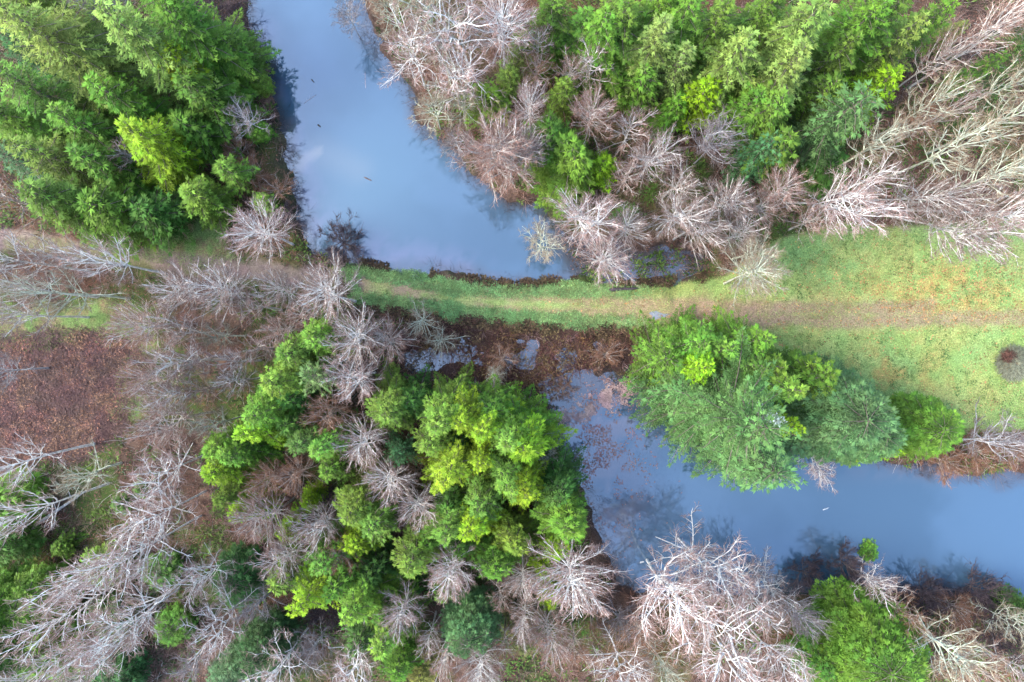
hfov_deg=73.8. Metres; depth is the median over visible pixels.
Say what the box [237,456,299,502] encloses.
bare tree
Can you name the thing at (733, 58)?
conifer tree
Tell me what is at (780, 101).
conifer tree
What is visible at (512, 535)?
conifer tree
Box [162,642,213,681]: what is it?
bare tree
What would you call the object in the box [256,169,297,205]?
bare tree
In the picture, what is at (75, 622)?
evergreen tree
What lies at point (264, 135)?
conifer tree
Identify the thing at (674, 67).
conifer tree
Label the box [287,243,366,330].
bare tree
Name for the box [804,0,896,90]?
conifer tree
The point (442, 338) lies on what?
bare tree
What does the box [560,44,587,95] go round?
conifer tree
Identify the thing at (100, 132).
conifer tree
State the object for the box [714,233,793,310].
bare tree
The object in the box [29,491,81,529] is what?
broken trunk
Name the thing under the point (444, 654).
bare tree
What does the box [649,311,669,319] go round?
puddle
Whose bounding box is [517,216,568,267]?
bare tree
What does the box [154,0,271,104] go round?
conifer tree
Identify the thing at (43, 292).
bare tree
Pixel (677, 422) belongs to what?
evergreen tree
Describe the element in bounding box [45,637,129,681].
bare tree
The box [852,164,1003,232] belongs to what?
bare tree
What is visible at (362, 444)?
bare tree
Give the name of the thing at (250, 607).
bare tree
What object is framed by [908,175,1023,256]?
bare tree
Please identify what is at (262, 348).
bare tree
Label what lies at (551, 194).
conifer tree
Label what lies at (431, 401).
conifer tree
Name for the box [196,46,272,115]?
conifer tree
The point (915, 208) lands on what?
bare tree
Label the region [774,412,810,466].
evergreen tree
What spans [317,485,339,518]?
bare tree
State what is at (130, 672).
evergreen tree
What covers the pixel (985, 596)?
bare tree
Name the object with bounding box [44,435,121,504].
bare tree
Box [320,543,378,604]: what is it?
conifer tree
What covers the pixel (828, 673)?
evergreen tree
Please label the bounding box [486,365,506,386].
bare tree
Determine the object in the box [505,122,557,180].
bare tree
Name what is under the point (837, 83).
conifer tree
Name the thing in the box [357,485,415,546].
conifer tree
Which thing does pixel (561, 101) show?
conifer tree
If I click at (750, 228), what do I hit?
bare tree
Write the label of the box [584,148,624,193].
conifer tree
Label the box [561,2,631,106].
conifer tree
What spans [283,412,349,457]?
conifer tree
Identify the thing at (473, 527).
conifer tree
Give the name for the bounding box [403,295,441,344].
bare tree
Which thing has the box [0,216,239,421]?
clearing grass
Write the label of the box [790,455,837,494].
bare tree
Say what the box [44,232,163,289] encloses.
bare tree
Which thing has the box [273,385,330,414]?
conifer tree
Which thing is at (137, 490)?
evergreen tree
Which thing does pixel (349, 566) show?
bare tree
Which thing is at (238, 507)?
conifer tree
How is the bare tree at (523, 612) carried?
on the ground at (104, 492)
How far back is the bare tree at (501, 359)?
69.57 m
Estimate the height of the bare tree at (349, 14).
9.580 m
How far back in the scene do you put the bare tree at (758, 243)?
62.35 m
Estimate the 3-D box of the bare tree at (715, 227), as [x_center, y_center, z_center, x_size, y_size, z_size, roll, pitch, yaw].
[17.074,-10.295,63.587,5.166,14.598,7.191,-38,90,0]
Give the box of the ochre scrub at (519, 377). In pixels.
[392,311,638,400]
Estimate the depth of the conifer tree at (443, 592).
65.10 m
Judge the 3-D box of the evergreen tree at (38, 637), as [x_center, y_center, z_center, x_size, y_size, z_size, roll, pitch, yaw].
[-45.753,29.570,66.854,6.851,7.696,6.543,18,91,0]
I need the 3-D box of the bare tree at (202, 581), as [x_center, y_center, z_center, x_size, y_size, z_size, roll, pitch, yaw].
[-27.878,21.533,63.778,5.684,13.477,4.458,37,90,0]
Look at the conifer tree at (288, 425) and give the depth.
62.98 m
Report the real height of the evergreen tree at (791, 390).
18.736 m
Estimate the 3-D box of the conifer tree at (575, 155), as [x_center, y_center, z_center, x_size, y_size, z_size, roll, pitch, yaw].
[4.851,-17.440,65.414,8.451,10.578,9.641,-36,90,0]
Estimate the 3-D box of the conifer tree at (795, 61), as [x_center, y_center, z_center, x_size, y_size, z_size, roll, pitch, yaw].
[23.152,-23.110,62.963,9.146,15.664,9.909,38,90,0]
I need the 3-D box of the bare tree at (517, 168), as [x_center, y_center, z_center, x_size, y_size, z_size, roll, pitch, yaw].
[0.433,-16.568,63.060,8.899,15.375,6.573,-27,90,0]
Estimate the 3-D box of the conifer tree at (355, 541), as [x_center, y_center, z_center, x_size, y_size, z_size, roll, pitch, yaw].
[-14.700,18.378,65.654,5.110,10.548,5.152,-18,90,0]
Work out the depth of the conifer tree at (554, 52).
65.34 m
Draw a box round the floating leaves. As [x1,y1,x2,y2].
[553,377,681,558]
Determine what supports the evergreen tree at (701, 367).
on the ground at (104, 492)
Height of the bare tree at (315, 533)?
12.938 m
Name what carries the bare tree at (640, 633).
on the ground at (104, 492)
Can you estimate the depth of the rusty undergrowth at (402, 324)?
70.09 m
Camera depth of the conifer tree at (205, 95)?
64.96 m
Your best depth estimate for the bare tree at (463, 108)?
64.17 m
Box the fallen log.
[609,285,637,291]
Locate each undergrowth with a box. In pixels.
[0,0,1023,681]
[0,0,1023,681]
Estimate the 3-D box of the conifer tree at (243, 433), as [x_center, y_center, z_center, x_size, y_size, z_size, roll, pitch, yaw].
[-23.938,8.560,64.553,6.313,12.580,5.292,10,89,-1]
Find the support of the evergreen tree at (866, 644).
on the ground at (104, 492)
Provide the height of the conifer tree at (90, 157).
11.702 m
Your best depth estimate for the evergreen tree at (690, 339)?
60.15 m
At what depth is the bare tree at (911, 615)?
64.19 m
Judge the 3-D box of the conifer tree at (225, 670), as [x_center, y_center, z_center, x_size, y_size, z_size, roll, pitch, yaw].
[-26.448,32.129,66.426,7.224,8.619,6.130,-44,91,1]
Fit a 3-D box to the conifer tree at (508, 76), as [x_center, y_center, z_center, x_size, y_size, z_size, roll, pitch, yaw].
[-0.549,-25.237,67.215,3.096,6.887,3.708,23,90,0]
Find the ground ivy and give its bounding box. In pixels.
[0,0,1023,681]
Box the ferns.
[0,0,1023,681]
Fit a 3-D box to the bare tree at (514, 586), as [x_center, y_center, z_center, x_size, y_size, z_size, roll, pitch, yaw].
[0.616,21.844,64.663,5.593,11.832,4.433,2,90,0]
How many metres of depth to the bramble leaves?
70.19 m
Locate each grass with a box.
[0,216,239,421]
[334,261,664,335]
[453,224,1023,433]
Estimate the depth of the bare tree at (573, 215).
60.54 m
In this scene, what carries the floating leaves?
on the water
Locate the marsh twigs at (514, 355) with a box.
[385,328,638,424]
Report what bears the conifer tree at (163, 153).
on the ground at (104, 492)
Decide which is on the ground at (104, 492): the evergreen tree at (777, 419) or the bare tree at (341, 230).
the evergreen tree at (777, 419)
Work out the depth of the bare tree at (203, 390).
63.31 m
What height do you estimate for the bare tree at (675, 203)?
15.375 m
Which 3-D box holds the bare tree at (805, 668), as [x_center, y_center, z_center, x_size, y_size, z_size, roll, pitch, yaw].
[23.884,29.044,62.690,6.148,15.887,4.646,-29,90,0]
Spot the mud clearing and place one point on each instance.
(62, 367)
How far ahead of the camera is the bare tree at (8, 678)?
60.06 m
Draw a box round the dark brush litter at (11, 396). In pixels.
[0,322,147,470]
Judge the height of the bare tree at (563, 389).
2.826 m
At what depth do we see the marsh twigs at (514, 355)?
70.72 m
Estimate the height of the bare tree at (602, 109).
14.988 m
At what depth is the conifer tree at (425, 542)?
62.40 m
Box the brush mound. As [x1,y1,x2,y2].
[993,344,1023,383]
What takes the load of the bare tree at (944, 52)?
on the ground at (104, 492)
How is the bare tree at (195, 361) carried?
on the ground at (104, 492)
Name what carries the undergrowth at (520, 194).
on the ground at (104, 492)
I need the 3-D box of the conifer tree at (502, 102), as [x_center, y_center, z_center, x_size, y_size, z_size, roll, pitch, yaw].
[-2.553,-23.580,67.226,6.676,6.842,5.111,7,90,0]
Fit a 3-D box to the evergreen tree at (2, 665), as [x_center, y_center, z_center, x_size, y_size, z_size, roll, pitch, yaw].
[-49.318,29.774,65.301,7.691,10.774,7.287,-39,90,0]
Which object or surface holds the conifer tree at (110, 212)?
on the ground at (104, 492)
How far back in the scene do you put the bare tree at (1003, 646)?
66.92 m
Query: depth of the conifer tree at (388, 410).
62.34 m
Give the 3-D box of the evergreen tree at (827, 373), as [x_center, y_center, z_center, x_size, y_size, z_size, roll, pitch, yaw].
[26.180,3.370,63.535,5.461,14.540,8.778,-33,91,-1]
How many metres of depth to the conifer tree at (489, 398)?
63.86 m
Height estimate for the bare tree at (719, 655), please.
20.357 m
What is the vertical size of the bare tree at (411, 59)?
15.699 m
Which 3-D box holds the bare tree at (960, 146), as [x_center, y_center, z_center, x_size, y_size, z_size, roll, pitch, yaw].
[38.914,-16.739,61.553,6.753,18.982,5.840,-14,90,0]
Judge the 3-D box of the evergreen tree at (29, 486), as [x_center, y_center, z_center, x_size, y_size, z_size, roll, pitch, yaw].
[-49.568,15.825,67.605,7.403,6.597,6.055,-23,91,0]
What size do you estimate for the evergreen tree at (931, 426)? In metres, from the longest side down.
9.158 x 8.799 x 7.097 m
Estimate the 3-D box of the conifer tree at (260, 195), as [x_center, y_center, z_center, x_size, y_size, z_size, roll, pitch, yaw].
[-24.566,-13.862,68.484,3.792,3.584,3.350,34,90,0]
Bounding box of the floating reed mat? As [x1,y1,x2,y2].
[552,376,637,442]
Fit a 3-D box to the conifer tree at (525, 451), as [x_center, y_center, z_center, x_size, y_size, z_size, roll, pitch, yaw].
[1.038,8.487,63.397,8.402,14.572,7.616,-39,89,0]
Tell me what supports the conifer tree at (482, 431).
on the ground at (104, 492)
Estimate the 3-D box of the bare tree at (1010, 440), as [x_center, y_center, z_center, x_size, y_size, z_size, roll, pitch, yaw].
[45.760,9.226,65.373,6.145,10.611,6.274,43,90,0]
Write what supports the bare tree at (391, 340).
on the ground at (104, 492)
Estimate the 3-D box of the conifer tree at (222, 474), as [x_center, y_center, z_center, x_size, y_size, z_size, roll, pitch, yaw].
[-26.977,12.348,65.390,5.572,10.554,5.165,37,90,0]
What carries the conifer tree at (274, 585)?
on the ground at (104, 492)
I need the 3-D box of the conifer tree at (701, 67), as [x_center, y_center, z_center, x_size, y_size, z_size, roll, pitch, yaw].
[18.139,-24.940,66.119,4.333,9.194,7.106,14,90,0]
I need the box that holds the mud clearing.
[0,331,140,458]
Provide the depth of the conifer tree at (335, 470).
64.04 m
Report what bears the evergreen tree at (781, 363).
on the ground at (104, 492)
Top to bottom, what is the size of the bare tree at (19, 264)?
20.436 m
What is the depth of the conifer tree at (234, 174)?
66.11 m
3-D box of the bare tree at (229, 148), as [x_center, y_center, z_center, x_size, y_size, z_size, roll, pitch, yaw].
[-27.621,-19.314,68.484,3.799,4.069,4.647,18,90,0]
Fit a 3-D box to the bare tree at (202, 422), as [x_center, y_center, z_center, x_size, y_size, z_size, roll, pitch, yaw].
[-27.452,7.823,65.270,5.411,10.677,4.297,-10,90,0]
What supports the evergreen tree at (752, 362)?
on the ground at (104, 492)
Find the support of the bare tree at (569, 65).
on the ground at (104, 492)
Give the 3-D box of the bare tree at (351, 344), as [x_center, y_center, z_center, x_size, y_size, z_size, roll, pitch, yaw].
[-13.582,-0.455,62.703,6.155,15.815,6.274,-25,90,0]
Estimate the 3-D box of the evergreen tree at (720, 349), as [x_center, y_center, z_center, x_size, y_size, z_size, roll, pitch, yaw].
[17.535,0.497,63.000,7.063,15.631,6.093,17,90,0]
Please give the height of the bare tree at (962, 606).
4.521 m
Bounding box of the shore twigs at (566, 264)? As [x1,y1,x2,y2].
[238,0,1023,612]
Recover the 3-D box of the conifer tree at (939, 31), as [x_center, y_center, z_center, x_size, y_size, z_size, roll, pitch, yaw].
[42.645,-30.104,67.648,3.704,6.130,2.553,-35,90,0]
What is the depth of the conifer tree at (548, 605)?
64.29 m
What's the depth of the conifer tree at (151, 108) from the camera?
64.17 m
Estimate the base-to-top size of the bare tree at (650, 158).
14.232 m
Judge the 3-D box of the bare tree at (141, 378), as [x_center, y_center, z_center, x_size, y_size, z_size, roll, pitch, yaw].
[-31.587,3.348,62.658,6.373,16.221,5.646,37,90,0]
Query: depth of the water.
71.00 m
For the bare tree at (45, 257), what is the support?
on the ground at (104, 492)
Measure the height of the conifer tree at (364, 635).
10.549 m
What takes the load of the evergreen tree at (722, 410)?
on the ground at (104, 492)
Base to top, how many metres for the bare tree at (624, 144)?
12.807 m
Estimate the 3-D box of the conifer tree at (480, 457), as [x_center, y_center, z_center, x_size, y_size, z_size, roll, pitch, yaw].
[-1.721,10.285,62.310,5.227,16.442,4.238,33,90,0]
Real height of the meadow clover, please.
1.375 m
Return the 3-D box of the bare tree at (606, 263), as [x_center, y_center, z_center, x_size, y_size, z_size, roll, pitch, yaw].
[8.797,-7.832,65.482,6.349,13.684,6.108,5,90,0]
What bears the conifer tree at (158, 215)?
on the meadow
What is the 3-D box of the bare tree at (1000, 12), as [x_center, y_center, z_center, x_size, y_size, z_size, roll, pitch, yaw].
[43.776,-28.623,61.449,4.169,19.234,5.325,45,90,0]
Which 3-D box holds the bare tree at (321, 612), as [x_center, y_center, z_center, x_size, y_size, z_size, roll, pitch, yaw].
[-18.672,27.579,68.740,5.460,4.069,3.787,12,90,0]
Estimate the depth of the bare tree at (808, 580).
69.97 m
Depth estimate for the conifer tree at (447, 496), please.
62.60 m
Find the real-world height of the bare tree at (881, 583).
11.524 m
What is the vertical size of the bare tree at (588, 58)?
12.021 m
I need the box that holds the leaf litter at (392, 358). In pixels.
[0,0,1023,681]
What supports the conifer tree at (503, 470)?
on the ground at (104, 492)
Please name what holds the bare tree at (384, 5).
on the ground at (104, 492)
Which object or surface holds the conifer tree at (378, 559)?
on the ground at (104, 492)
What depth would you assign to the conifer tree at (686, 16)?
58.45 m
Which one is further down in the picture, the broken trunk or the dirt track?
the broken trunk
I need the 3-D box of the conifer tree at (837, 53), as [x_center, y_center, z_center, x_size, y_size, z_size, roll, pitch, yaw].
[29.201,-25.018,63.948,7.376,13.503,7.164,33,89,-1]
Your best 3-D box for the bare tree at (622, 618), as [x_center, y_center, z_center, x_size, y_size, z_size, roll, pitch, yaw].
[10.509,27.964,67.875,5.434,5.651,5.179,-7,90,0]
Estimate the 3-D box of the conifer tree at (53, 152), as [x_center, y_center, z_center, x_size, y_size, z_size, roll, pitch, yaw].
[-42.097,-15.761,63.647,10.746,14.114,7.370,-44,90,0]
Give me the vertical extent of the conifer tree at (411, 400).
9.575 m
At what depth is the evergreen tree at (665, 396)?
63.90 m
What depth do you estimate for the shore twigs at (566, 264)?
70.74 m
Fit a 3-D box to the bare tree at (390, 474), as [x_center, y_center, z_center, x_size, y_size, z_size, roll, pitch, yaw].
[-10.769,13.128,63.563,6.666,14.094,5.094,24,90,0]
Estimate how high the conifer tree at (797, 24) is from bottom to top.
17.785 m
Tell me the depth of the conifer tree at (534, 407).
65.24 m
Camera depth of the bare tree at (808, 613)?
63.63 m
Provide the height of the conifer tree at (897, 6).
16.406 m
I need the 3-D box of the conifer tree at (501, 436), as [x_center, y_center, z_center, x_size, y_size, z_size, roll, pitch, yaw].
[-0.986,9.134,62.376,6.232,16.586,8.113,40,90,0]
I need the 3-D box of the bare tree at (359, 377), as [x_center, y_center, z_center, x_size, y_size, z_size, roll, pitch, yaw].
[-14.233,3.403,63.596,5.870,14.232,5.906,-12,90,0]
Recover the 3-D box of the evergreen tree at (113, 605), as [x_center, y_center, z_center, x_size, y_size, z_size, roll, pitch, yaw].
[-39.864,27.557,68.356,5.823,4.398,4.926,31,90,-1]
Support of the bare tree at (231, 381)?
on the ground at (104, 492)
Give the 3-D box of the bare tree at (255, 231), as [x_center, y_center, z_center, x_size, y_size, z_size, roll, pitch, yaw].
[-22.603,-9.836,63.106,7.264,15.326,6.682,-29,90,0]
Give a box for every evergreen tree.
[0,467,53,533]
[0,518,45,567]
[0,558,48,643]
[0,561,84,627]
[0,629,39,681]
[3,610,86,678]
[40,605,92,655]
[50,527,89,562]
[51,642,110,681]
[78,538,132,588]
[83,588,144,641]
[90,640,153,681]
[110,488,135,516]
[132,474,151,498]
[141,547,187,591]
[154,600,197,646]
[618,370,699,436]
[623,309,684,387]
[628,325,800,481]
[647,303,715,364]
[647,349,715,389]
[655,387,717,436]
[660,316,740,367]
[663,423,807,493]
[693,304,777,361]
[711,387,787,426]
[714,328,768,380]
[725,358,810,404]
[754,341,787,376]
[768,345,841,400]
[769,351,900,464]
[770,403,806,439]
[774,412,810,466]
[775,618,836,681]
[782,348,837,406]
[790,574,933,681]
[791,400,816,415]
[819,420,907,467]
[857,538,878,562]
[881,444,906,460]
[882,390,966,462]
[987,581,1023,632]
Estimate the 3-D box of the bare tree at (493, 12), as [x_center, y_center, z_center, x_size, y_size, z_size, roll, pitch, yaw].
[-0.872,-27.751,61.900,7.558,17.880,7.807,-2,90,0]
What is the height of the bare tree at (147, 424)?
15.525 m
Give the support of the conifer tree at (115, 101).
on the ground at (104, 492)
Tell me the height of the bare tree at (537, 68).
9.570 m
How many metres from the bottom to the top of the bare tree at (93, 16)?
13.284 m
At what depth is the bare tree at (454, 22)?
57.93 m
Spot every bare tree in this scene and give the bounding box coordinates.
[0,165,59,239]
[0,225,98,289]
[0,263,99,333]
[0,264,130,327]
[0,290,89,341]
[0,351,49,394]
[0,430,95,495]
[0,481,109,548]
[0,559,149,675]
[0,630,93,681]
[4,226,123,285]
[13,533,166,626]
[27,588,178,681]
[37,562,200,681]
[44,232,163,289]
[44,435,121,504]
[45,0,107,22]
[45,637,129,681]
[49,506,201,607]
[73,0,134,23]
[95,481,206,561]
[97,294,191,352]
[105,134,146,179]
[111,346,209,411]
[114,379,214,457]
[114,431,204,516]
[124,336,225,386]
[130,371,219,414]
[138,257,218,321]
[139,308,224,359]
[162,541,236,613]
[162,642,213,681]
[165,340,229,380]
[173,369,226,408]
[176,249,261,329]
[176,577,266,674]
[180,404,241,446]
[190,317,250,352]
[194,0,256,38]
[205,337,268,383]
[206,359,260,400]
[215,192,301,268]
[217,285,286,326]
[218,132,257,164]
[221,93,276,141]
[224,481,302,553]
[229,582,292,628]
[231,322,279,366]
[235,148,279,195]
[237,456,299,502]
[240,627,325,681]
[242,528,311,589]
[248,263,308,319]
[251,310,301,354]
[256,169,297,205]
[264,200,306,232]
[267,447,328,502]
[280,298,323,334]
[284,494,347,559]
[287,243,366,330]
[290,617,340,680]
[294,386,362,433]
[298,603,342,634]
[314,528,369,579]
[316,207,366,269]
[317,353,385,408]
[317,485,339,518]
[320,298,388,378]
[324,412,390,474]
[324,620,398,681]
[329,0,374,37]
[351,308,421,372]
[355,454,426,512]
[362,0,421,47]
[371,576,429,647]
[377,0,449,90]
[387,480,443,534]
[390,0,481,91]
[400,0,507,110]
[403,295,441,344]
[407,77,466,139]
[414,611,446,659]
[417,36,494,113]
[419,624,468,681]
[421,540,482,607]
[422,324,469,360]
[436,119,474,168]
[445,65,480,128]
[448,622,512,681]
[450,102,525,206]
[461,0,542,72]
[464,111,554,199]
[485,576,514,614]
[486,342,520,380]
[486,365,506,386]
[486,617,525,663]
[495,550,545,605]
[504,75,549,153]
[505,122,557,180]
[509,589,545,652]
[513,596,581,680]
[517,22,555,75]
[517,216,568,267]
[518,41,557,94]
[523,534,634,624]
[538,445,561,470]
[539,184,626,256]
[542,375,580,402]
[549,622,595,674]
[550,43,593,85]
[563,36,615,90]
[566,76,621,152]
[573,585,621,639]
[574,225,639,289]
[580,338,630,370]
[581,614,661,681]
[593,596,637,647]
[595,103,662,157]
[603,200,655,254]
[606,150,645,200]
[613,120,689,188]
[613,605,666,661]
[626,541,734,655]
[631,180,721,241]
[637,623,692,681]
[647,501,763,613]
[657,148,706,202]
[663,185,739,264]
[665,550,782,681]
[682,104,748,174]
[698,170,759,231]
[702,627,785,681]
[714,209,768,255]
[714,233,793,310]
[714,549,792,640]
[728,223,780,278]
[737,543,800,622]
[738,621,824,681]
[742,180,795,239]
[752,159,821,216]
[771,585,837,646]
[781,197,832,244]
[783,546,824,595]
[786,160,916,241]
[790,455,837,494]
[819,149,918,202]
[824,536,871,587]
[837,108,935,175]
[847,554,914,619]
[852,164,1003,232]
[867,181,933,231]
[868,95,954,162]
[871,58,995,140]
[883,587,936,640]
[885,20,988,94]
[888,188,1023,267]
[892,108,1022,183]
[896,85,994,148]
[896,605,1007,681]
[897,565,955,620]
[907,0,1023,88]
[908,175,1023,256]
[911,135,1023,211]
[916,445,970,489]
[918,588,990,631]
[924,88,1023,153]
[932,634,1011,681]
[934,0,1023,66]
[934,49,1023,123]
[947,557,1014,620]
[951,417,1002,479]
[956,396,1023,465]
[960,142,1023,203]
[969,596,1023,651]
[970,599,1023,668]
[972,636,1023,681]
[992,430,1023,474]
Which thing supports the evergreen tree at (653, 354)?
on the ground at (104, 492)
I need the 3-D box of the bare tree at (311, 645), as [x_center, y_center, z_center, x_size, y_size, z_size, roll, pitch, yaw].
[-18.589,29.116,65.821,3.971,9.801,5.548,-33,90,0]
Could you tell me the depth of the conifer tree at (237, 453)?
64.30 m
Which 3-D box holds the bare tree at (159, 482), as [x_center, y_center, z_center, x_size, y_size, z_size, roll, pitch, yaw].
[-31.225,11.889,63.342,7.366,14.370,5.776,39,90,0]
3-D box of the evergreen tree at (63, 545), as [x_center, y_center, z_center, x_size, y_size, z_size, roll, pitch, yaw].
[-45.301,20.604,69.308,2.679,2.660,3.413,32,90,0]
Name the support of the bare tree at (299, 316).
on the ground at (104, 492)
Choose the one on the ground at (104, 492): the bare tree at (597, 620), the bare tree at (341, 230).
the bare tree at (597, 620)
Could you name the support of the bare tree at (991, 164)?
on the ground at (104, 492)
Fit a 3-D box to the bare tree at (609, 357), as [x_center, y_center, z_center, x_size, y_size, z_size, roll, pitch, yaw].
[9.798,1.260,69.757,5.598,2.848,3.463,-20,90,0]
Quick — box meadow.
[0,216,1023,430]
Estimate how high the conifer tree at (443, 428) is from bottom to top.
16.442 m
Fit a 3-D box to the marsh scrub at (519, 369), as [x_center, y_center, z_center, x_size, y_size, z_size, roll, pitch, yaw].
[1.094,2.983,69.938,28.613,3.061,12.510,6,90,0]
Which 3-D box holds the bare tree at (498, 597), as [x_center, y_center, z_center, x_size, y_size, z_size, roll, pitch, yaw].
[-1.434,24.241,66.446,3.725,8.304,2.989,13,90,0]
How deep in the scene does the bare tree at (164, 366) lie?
59.70 m
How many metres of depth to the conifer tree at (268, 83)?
68.87 m
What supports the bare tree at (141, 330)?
on the ground at (104, 492)
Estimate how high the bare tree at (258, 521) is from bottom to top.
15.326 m
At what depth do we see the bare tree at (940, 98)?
58.90 m
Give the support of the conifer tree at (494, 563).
on the ground at (104, 492)
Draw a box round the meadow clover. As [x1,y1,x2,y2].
[359,221,1023,427]
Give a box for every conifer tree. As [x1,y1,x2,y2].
[0,0,176,144]
[0,27,70,89]
[0,57,136,156]
[0,92,79,179]
[0,139,70,186]
[4,132,127,188]
[5,0,149,84]
[14,171,136,264]
[41,99,134,171]
[62,141,160,197]
[76,175,174,260]
[81,69,177,145]
[84,0,134,28]
[91,0,222,111]
[114,110,212,194]
[118,93,174,121]
[126,181,198,256]
[134,0,263,94]
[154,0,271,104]
[154,39,228,113]
[164,102,244,174]
[171,66,278,152]
[177,174,242,236]
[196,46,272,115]
[199,445,264,489]
[201,416,263,464]
[205,638,273,681]
[210,19,281,85]
[210,149,260,199]
[210,469,266,511]
[211,539,269,610]
[214,423,292,473]
[227,477,286,522]
[230,422,291,449]
[230,605,305,678]
[241,384,315,438]
[242,119,273,143]
[249,189,286,221]
[250,72,275,98]
[259,356,326,415]
[265,531,315,597]
[273,329,344,371]
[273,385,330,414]
[275,398,348,438]
[275,501,308,545]
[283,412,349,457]
[285,557,344,617]
[294,353,372,402]
[295,303,365,366]
[299,478,328,512]
[301,514,352,576]
[307,407,372,462]
[312,446,357,487]
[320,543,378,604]
[332,444,395,529]
[338,521,388,561]
[338,551,409,625]
[341,612,376,661]
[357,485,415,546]
[357,525,401,593]
[363,356,424,436]
[364,573,431,661]
[371,573,422,633]
[377,622,436,681]
[382,427,422,466]
[389,497,453,578]
[395,364,433,418]
[405,621,445,681]
[411,410,463,457]
[411,505,441,555]
[414,433,487,496]
[415,370,468,433]
[416,359,496,439]
[420,478,471,547]
[429,476,476,523]
[430,557,464,603]
[436,533,484,562]
[439,430,475,457]
[439,583,504,659]
[448,378,491,443]
[454,493,509,543]
[456,79,513,131]
[458,469,503,524]
[462,374,530,446]
[467,432,497,473]
[468,373,520,420]
[470,526,529,582]
[480,452,540,507]
[488,400,541,457]
[490,500,542,557]
[491,397,577,467]
[495,60,522,107]
[496,30,539,82]
[498,383,561,440]
[499,598,544,661]
[500,456,548,514]
[511,0,574,85]
[520,104,574,181]
[521,123,601,219]
[526,29,565,83]
[526,536,555,580]
[529,467,588,545]
[532,437,588,510]
[533,175,578,218]
[533,530,576,562]
[536,567,562,610]
[541,75,581,127]
[554,4,596,83]
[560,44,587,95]
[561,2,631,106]
[571,0,645,116]
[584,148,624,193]
[586,56,627,109]
[592,10,680,117]
[609,202,645,234]
[611,59,664,123]
[633,0,681,37]
[640,86,690,143]
[644,39,699,136]
[657,0,708,96]
[657,75,722,143]
[673,0,741,77]
[682,26,761,122]
[684,53,721,93]
[702,80,769,158]
[706,27,813,165]
[714,129,787,194]
[716,0,836,110]
[719,0,792,49]
[720,79,793,159]
[730,61,765,96]
[734,124,801,190]
[775,79,885,180]
[779,70,846,134]
[788,107,847,169]
[790,28,865,113]
[797,142,849,200]
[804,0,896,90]
[815,0,913,103]
[840,58,904,145]
[845,9,931,108]
[881,0,961,66]
[914,17,969,56]
[927,49,1011,104]
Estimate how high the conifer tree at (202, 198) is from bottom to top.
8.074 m
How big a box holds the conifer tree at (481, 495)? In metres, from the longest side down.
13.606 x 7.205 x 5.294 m
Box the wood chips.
[0,326,144,465]
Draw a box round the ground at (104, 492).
[0,0,1023,681]
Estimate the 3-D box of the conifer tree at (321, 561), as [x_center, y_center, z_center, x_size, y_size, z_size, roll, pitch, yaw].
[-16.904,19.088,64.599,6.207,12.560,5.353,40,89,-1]
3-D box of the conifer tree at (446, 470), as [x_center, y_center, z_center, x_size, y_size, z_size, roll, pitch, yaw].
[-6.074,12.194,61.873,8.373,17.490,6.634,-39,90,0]
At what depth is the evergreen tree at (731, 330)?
59.74 m
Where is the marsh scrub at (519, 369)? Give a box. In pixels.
[391,300,647,416]
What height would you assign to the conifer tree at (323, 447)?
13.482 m
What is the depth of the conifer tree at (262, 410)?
60.20 m
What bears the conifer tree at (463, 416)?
on the ground at (104, 492)
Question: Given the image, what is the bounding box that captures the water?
[246,0,1023,604]
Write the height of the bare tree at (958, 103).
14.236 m
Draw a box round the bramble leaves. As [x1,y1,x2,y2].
[334,256,707,338]
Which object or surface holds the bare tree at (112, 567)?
on the ground at (104, 492)
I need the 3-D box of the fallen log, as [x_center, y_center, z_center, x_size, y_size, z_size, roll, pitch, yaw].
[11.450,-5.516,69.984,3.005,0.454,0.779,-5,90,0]
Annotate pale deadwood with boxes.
[0,0,1023,681]
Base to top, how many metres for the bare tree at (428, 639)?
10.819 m
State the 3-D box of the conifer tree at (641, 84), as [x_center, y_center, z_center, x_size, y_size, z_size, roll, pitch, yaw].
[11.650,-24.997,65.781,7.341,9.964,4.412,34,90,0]
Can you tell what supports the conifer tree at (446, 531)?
on the ground at (104, 492)
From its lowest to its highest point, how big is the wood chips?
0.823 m
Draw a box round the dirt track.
[0,227,365,301]
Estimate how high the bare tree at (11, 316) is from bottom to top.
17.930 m
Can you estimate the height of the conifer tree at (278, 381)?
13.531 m
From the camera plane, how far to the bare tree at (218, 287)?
59.81 m
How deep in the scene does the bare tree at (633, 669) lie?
61.36 m
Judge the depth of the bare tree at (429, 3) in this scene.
59.29 m
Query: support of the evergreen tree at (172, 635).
on the ground at (104, 492)
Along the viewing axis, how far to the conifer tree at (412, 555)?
60.85 m
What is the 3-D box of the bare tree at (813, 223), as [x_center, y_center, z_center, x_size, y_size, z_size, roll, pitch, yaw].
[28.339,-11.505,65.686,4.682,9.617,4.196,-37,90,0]
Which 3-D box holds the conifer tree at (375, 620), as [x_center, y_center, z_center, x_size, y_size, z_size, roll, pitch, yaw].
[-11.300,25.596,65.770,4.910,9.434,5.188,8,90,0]
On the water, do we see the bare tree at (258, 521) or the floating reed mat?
the floating reed mat
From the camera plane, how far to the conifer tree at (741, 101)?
62.72 m

